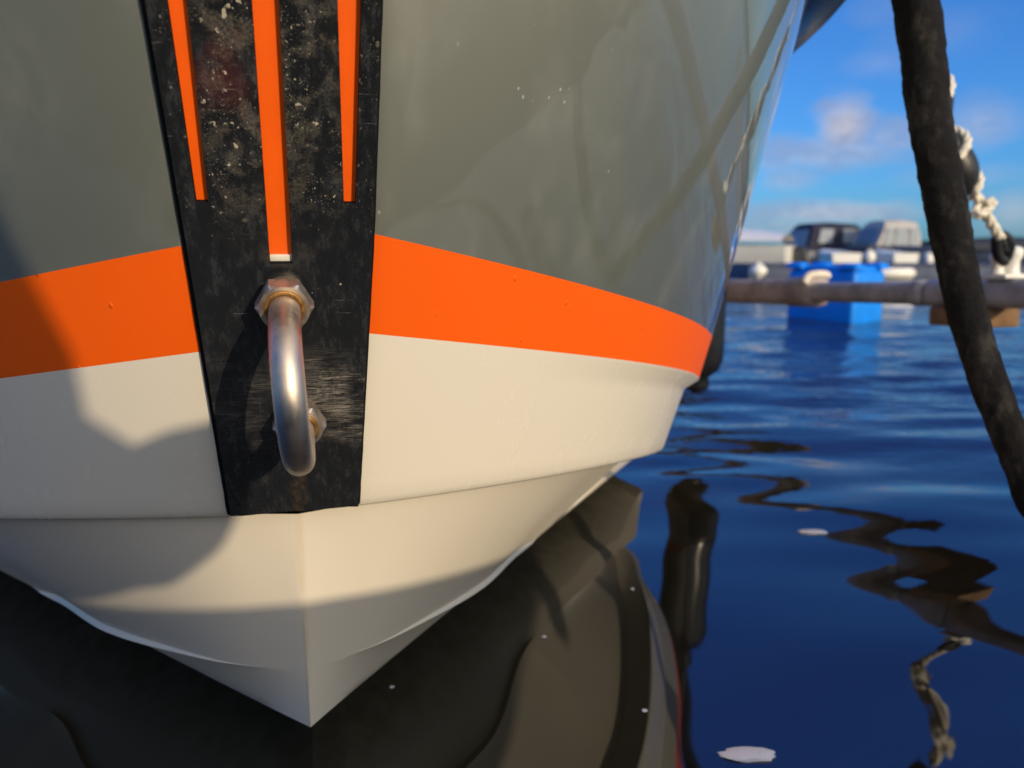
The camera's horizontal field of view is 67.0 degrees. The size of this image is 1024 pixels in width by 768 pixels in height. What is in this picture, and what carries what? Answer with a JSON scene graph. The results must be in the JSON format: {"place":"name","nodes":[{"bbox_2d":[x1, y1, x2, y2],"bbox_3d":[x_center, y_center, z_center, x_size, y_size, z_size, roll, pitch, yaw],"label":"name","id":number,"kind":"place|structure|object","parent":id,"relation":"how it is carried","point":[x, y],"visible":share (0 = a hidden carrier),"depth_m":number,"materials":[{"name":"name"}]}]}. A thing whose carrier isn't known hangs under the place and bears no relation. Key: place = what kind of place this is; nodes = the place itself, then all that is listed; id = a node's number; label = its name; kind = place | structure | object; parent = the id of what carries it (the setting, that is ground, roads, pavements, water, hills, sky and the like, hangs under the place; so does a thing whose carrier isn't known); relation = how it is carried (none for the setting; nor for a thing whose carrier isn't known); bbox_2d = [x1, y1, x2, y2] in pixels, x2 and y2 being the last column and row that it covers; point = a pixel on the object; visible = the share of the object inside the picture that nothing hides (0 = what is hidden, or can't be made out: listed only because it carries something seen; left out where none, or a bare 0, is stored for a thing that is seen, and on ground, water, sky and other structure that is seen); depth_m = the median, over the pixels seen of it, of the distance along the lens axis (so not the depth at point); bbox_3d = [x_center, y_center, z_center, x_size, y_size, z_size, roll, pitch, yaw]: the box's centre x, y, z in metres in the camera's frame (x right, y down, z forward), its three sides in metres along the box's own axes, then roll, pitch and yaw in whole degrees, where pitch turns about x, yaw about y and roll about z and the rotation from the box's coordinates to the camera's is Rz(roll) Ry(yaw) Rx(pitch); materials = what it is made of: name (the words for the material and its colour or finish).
{"place":"outdoors","nodes":[
{"label":"outdoors","id":0,"kind":"place"},
{"bbox_2d":[0,262,1023,767],"bbox_3d":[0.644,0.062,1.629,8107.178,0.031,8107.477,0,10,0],"label":"water","id":1,"kind":"structure","parent":0,"point":[880,624],"depth_m":0.71,"materials":[{"name":"blue liquid"}]},
{"bbox_2d":[0,0,845,726],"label":"motorboat","id":2,"kind":"object","parent":1,"relation":"on","point":[416,304],"visible":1,"depth_m":0.39,"materials":[{"name":"grey paint"}]},
{"bbox_2d":[685,282,727,392],"bbox_3d":[0.327,-0.268,1.323,0.090,0.572,0.090,10,14,44],"label":"hanging fender","id":3,"kind":"object","parent":2,"relation":"hanging from","point":[714,358],"visible":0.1,"depth_m":1.32,"materials":[{"name":"black plastic"}]},
{"bbox_2d":[891,0,1023,517],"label":"sheathed mooring line","id":4,"kind":"object","parent":2,"relation":"attached to","point":[920,34],"visible":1,"depth_m":0.62,"materials":[{"name":"black fabric"}]},
{"bbox_2d":[717,746,775,762],"bbox_3d":[0.162,0.256,0.535,0.041,0.005,0.017,0,10,0],"label":"foam scrap","id":5,"kind":"object","parent":1,"relation":"on","point":[745,754],"visible":1,"depth_m":0.53,"materials":[{"name":"white"}]},
{"bbox_2d":[750,262,766,278],"bbox_3d":[2.517,-1.155,7.899,0.170,0.174,0.170,0,10,0],"label":"pontoon fender","id":6,"kind":"object","parent":1,"relation":"on","point":[758,270],"visible":0.94,"depth_m":7.85,"materials":[{"name":"white plastic"}]},
{"bbox_2d":[733,229,811,262],"bbox_3d":[2.127,-1.873,11.955,4.870,1.051,1.322,5,11,28],"label":"open motorboat","id":7,"kind":"object","parent":1,"relation":"on","point":[768,253],"visible":0.2,"depth_m":10.69,"materials":[{"name":"white plastic"}]},
{"bbox_2d":[797,529,826,534],"bbox_3d":[0.366,0.180,0.942,0.037,0.005,0.015,0,10,0],"label":"foam scrap","id":8,"kind":"object","parent":1,"relation":"on","point":[812,531],"visible":1,"depth_m":0.94,"materials":[{"name":"white"}]},
{"bbox_2d":[784,223,860,261],"bbox_3d":[8.185,-3.676,20.750,4.300,1.286,1.628,-2,10,-9],"label":"canopied cruiser","id":9,"kind":"object","parent":1,"relation":"on","point":[812,238],"visible":0.24,"depth_m":20.13,"materials":[{"name":"blue fabric"}]},
{"bbox_2d":[785,262,889,323],"bbox_3d":[1.594,-0.451,3.821,0.276,0.296,0.398,-6,12,-33],"label":"plastic float","id":10,"kind":"object","parent":1,"relation":"on","point":[846,313],"visible":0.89,"depth_m":3.69,"materials":[{"name":"blue plastic"}]},
{"bbox_2d":[819,249,861,262],"bbox_3d":[5.943,-2.290,14.257,0.535,0.401,1.632,1,10,8],"label":"dinghy","id":11,"kind":"object","parent":1,"relation":"on","point":[832,256],"visible":0.65,"depth_m":13.48,"materials":[{"name":"white plastic"}]},
{"bbox_2d":[863,249,875,262],"bbox_3d":[7.296,-2.592,15.790,0.230,0.310,0.230,0,10,0],"label":"pontoon fender","id":12,"kind":"object","parent":1,"relation":"on","point":[869,255],"visible":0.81,"depth_m":15.71,"materials":[{"name":"white plastic"}]},
{"bbox_2d":[814,245,934,262],"bbox_3d":[8.153,-2.764,17.563,1.512,0.752,4.441,-2,10,-12],"label":"twin engine boat","id":13,"kind":"object","parent":1,"relation":"on","point":[926,257],"visible":0.17,"depth_m":17.01,"materials":[{"name":"white plastic"}]},
{"bbox_2d":[729,263,1023,277],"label":"floating pontoon","id":14,"kind":"object","parent":1,"relation":"on","point":[780,270],"visible":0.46,"depth_m":9.16,"materials":[{"name":"concrete"}]},
{"bbox_2d":[844,220,920,246],"bbox_3d":[9.182,-3.431,19.299,3.050,1.313,1.395,-1,10,-7],"label":"hooded sports boat","id":15,"kind":"object","parent":1,"relation":"on","point":[888,232],"visible":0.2,"depth_m":18.77,"materials":[{"name":"silver metal"}]},
{"bbox_2d":[875,249,918,262],"bbox_3d":[6.859,-2.256,14.031,0.442,0.390,1.632,1,10,8],"label":"dinghy","id":16,"kind":"object","parent":1,"relation":"on","point":[886,256],"visible":0.73,"depth_m":13.30,"materials":[{"name":"white plastic"}]},
{"bbox_2d":[882,268,915,277],"bbox_3d":[4.465,-1.290,8.992,0.454,0.126,0.126,0,10,0],"label":"pontoon fender","id":17,"kind":"object","parent":1,"relation":"on","point":[900,273],"visible":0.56,"depth_m":8.94,"materials":[{"name":"white plastic"}]},
{"bbox_2d":[891,239,1023,262],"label":"covered boat","id":18,"kind":"object","parent":1,"relation":"on","point":[983,250],"visible":0.26,"depth_m":15.25,"materials":[{"name":"white plastic"}]},
{"bbox_2d":[738,0,1023,244],"label":"sky","id":19,"kind":"structure","parent":0,"point":[838,149],"materials":[{"name":"blue"}]},
{"bbox_2d":[921,237,1023,245],"bbox_3d":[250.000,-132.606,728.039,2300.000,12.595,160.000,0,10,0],"label":"hills","id":20,"kind":"structure","parent":0,"point":[925,243],"depth_m":692.33,"materials":[{"name":"grey"}]},
{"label":"jetty","id":21,"kind":"object","parent":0,"visible":0},
{"bbox_2d":[727,277,1023,327],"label":"mooring boom","id":22,"kind":"object","parent":21,"relation":"attached to","point":[1005,300],"visible":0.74,"depth_m":1.44,"materials":[{"name":"metal"}]},
{"bbox_2d":[801,270,830,284],"bbox_3d":[0.647,-0.226,1.642,0.079,0.032,0.021,-5,11,-27],"label":"rope lashing","id":23,"kind":"object","parent":22,"relation":"on","point":[808,276],"visible":0.99,"depth_m":1.63,"materials":[{"name":"white fabric"}]},
{"bbox_2d":[981,246,1023,278],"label":"boom cleat","id":24,"kind":"object","parent":22,"relation":"attached to","point":[1011,270],"visible":0.61,"depth_m":1.18,"materials":[{"name":"white metal"}]},
{"bbox_2d":[950,74,1015,266],"bbox_3d":[0.551,-0.347,1.005,0.490,0.390,0.090,-9,13,-42],"label":"mooring rope","id":25,"kind":"object","parent":24,"relation":"attached to","point":[1002,244],"visible":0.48,"depth_m":1.09,"materials":[{"name":"white fabric"}]}
]}

